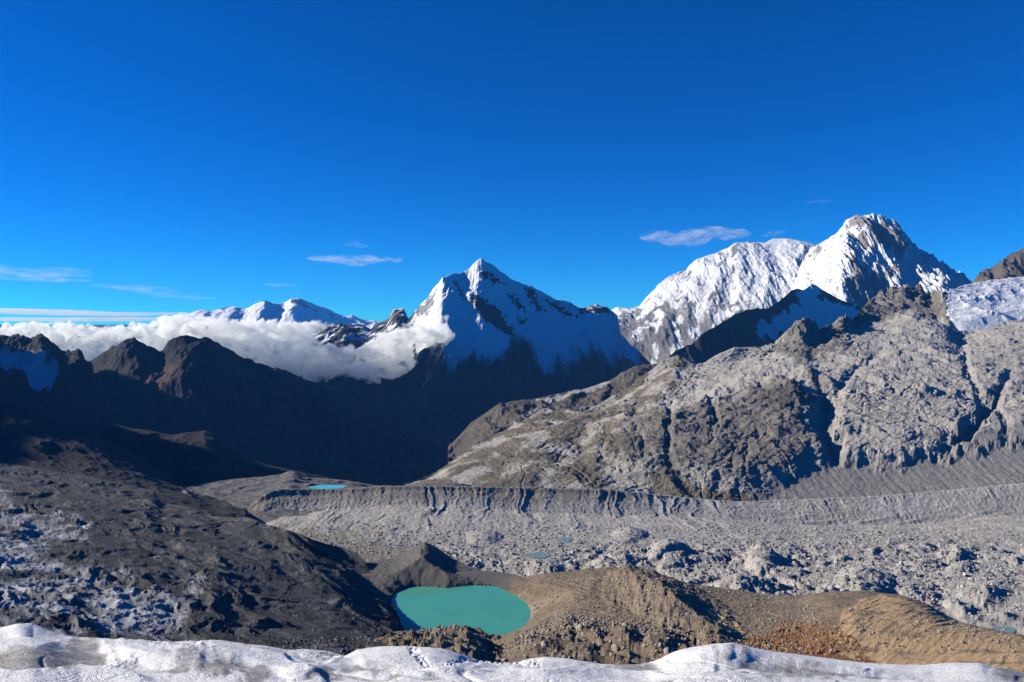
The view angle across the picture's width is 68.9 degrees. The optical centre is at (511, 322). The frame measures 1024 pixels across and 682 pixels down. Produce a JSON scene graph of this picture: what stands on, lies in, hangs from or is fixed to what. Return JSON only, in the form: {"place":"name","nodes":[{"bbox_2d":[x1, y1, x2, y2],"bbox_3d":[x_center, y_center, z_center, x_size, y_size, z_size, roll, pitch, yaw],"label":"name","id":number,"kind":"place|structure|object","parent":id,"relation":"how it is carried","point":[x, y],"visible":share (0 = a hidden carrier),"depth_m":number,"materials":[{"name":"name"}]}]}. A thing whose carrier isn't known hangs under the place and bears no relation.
{"place":"outdoors","nodes":[
{"label":"outdoors","id":0,"kind":"place"},
{"bbox_2d":[0,403,245,516],"bbox_3d":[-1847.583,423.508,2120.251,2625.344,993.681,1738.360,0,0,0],"label":"hillside","id":1,"kind":"structure","parent":0,"point":[33,438],"depth_m":1943.82,"materials":[{"name":"grey stone"}]},
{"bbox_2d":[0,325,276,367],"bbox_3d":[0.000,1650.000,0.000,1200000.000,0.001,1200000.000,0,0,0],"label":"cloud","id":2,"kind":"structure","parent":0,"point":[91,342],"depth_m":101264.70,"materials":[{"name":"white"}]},
{"bbox_2d":[0,463,404,655],"bbox_3d":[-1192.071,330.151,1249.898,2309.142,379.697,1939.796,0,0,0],"label":"hillside","id":3,"kind":"structure","parent":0,"point":[38,526],"depth_m":794.40,"materials":[{"name":"grey stone"}]},
{"bbox_2d":[0,480,394,654],"bbox_3d":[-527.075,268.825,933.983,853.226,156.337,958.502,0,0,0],"label":"rubble","id":4,"kind":"object","parent":3,"relation":"on","point":[287,641],"visible":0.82,"depth_m":616.11,"materials":[{"name":"stone"}]},
{"bbox_2d":[78,424,332,485],"bbox_3d":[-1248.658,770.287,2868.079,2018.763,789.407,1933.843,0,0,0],"label":"ridge","id":5,"kind":"structure","parent":0,"point":[194,458],"depth_m":2644.10,"materials":[{"name":"black stone"}]},
{"bbox_2d":[0,333,447,485],"bbox_3d":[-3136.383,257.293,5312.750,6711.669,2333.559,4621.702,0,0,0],"label":"mountain","id":6,"kind":"structure","parent":0,"point":[248,408],"depth_m":4813.97,"materials":[{"name":"stone"}]},
{"bbox_2d":[176,298,382,363],"bbox_3d":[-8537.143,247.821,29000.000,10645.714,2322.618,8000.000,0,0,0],"label":"mountain","id":7,"kind":"structure","parent":0,"point":[262,332],"depth_m":26175.66,"materials":[{"name":"white snow"}]},
{"bbox_2d":[181,471,470,523],"bbox_3d":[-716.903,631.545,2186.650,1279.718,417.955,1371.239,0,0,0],"label":"hill","id":8,"kind":"structure","parent":0,"point":[246,493],"depth_m":2008.00,"materials":[{"name":"grey stone"}]},
{"bbox_2d":[308,485,346,488],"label":"tarn","id":9,"kind":"structure","parent":8,"relation":"in","point":[325,486],"depth_m":2014.50,"materials":[{"name":"liquid"}]},
{"bbox_2d":[391,585,530,634],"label":"lake","id":10,"kind":"structure","parent":0,"point":[492,610],"depth_m":913.22,"materials":[{"name":"liquid"}]},
{"bbox_2d":[277,258,650,448],"bbox_3d":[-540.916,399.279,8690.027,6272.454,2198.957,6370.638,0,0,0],"label":"mountain","id":11,"kind":"structure","parent":0,"point":[450,359],"depth_m":7338.55,"materials":[{"name":"white snow"}]},
{"bbox_2d":[0,623,1023,681],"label":"snow","id":12,"kind":"structure","parent":0,"point":[30,652],"depth_m":39.72,"materials":[{"name":"white snow"}]},
{"bbox_2d":[0,0,1023,324],"label":"sky","id":13,"kind":"structure","parent":0,"point":[162,162],"materials":[{"name":"blue"}]},
{"bbox_2d":[523,552,551,557],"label":"pond","id":14,"kind":"structure","parent":0,"point":[538,555],"depth_m":1455.60,"materials":[{"name":"liquid"}]},
{"bbox_2d":[448,364,657,463],"bbox_3d":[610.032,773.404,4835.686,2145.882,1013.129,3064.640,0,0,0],"label":"ridge","id":15,"kind":"structure","parent":0,"point":[500,415],"depth_m":4236.02,"materials":[{"name":"grey stone"}]},
{"bbox_2d":[559,537,572,541],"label":"pond","id":16,"kind":"structure","parent":0,"point":[564,539],"depth_m":1556.14,"materials":[{"name":"liquid"}]},
{"bbox_2d":[246,483,1023,634],"bbox_3d":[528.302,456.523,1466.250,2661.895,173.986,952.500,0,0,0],"label":"moraine","id":17,"kind":"structure","parent":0,"point":[997,510],"depth_m":1624.52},
{"bbox_2d":[295,523,1020,630],"bbox_3d":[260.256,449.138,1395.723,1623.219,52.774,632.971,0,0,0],"label":"rubble","id":18,"kind":"object","parent":17,"relation":"on","point":[807,580],"visible":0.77,"depth_m":1445.55,"materials":[{"name":"stone"}]},
{"bbox_2d":[346,542,1023,671],"bbox_3d":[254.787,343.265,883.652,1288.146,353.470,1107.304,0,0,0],"label":"moraine","id":19,"kind":"structure","parent":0,"point":[424,564],"depth_m":739.64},
{"bbox_2d":[541,641,547,646],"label":"boulder","id":20,"kind":"object","parent":19,"relation":"on","point":[544,643],"visible":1,"depth_m":553.30,"materials":[{"name":"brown stone"}]},
{"bbox_2d":[578,624,583,630],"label":"boulder","id":21,"kind":"object","parent":19,"relation":"on","point":[580,627],"visible":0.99,"depth_m":647.60,"materials":[{"name":"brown stone"}]},
{"bbox_2d":[611,644,620,651],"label":"boulder","id":22,"kind":"object","parent":19,"relation":"on","point":[615,647],"visible":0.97,"depth_m":522.21,"materials":[{"name":"brown stone"}]},
{"bbox_2d":[663,647,670,653],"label":"boulder","id":23,"kind":"object","parent":19,"relation":"on","point":[666,650],"visible":0.72,"depth_m":515.61,"materials":[{"name":"brown stone"}]},
{"bbox_2d":[392,564,1016,663],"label":"rubble","id":24,"kind":"object","parent":19,"relation":"on","point":[603,629],"visible":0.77,"depth_m":694.74,"materials":[{"name":"brown stone"}]},
{"bbox_2d":[737,620,871,662],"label":"rubble","id":25,"kind":"object","parent":19,"relation":"on","point":[778,642],"visible":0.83,"depth_m":645.69,"materials":[{"name":"orange stone"}]},
{"bbox_2d":[611,238,815,363],"bbox_3d":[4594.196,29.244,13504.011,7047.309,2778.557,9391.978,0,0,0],"label":"mountain","id":26,"kind":"structure","parent":0,"point":[671,314],"depth_m":11459.30,"materials":[{"name":"white snow"}]},
{"bbox_2d":[405,284,1023,500],"bbox_3d":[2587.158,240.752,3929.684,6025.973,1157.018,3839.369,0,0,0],"label":"hillside","id":27,"kind":"structure","parent":0,"point":[906,388],"depth_m":2476.65,"materials":[{"name":"grey stone"}]},
{"bbox_2d":[941,277,1023,331],"bbox_3d":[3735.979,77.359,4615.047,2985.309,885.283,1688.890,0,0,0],"label":"snowfield","id":28,"kind":"structure","parent":27,"relation":"on","point":[974,307],"depth_m":4010.18,"materials":[{"name":"white snow"}]},
{"bbox_2d":[668,284,861,363],"bbox_3d":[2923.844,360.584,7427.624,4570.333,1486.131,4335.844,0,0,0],"label":"ridge","id":29,"kind":"structure","parent":0,"point":[760,328],"depth_m":6708.55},
{"bbox_2d":[792,213,971,306],"bbox_3d":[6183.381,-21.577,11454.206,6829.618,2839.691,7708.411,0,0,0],"label":"mountain","id":30,"kind":"structure","parent":0,"point":[858,260],"depth_m":9209.17,"materials":[{"name":"white snow"}]},
{"bbox_2d":[971,248,1023,283],"bbox_3d":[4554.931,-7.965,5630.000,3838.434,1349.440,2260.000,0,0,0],"label":"crag","id":31,"kind":"structure","parent":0,"point":[1010,265],"depth_m":5083.76,"materials":[{"name":"grey stone"}]},
{"bbox_2d":[991,626,1015,632],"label":"pond","id":32,"kind":"structure","parent":0,"point":[1008,629],"depth_m":1103.78,"materials":[{"name":"liquid"}]}
]}

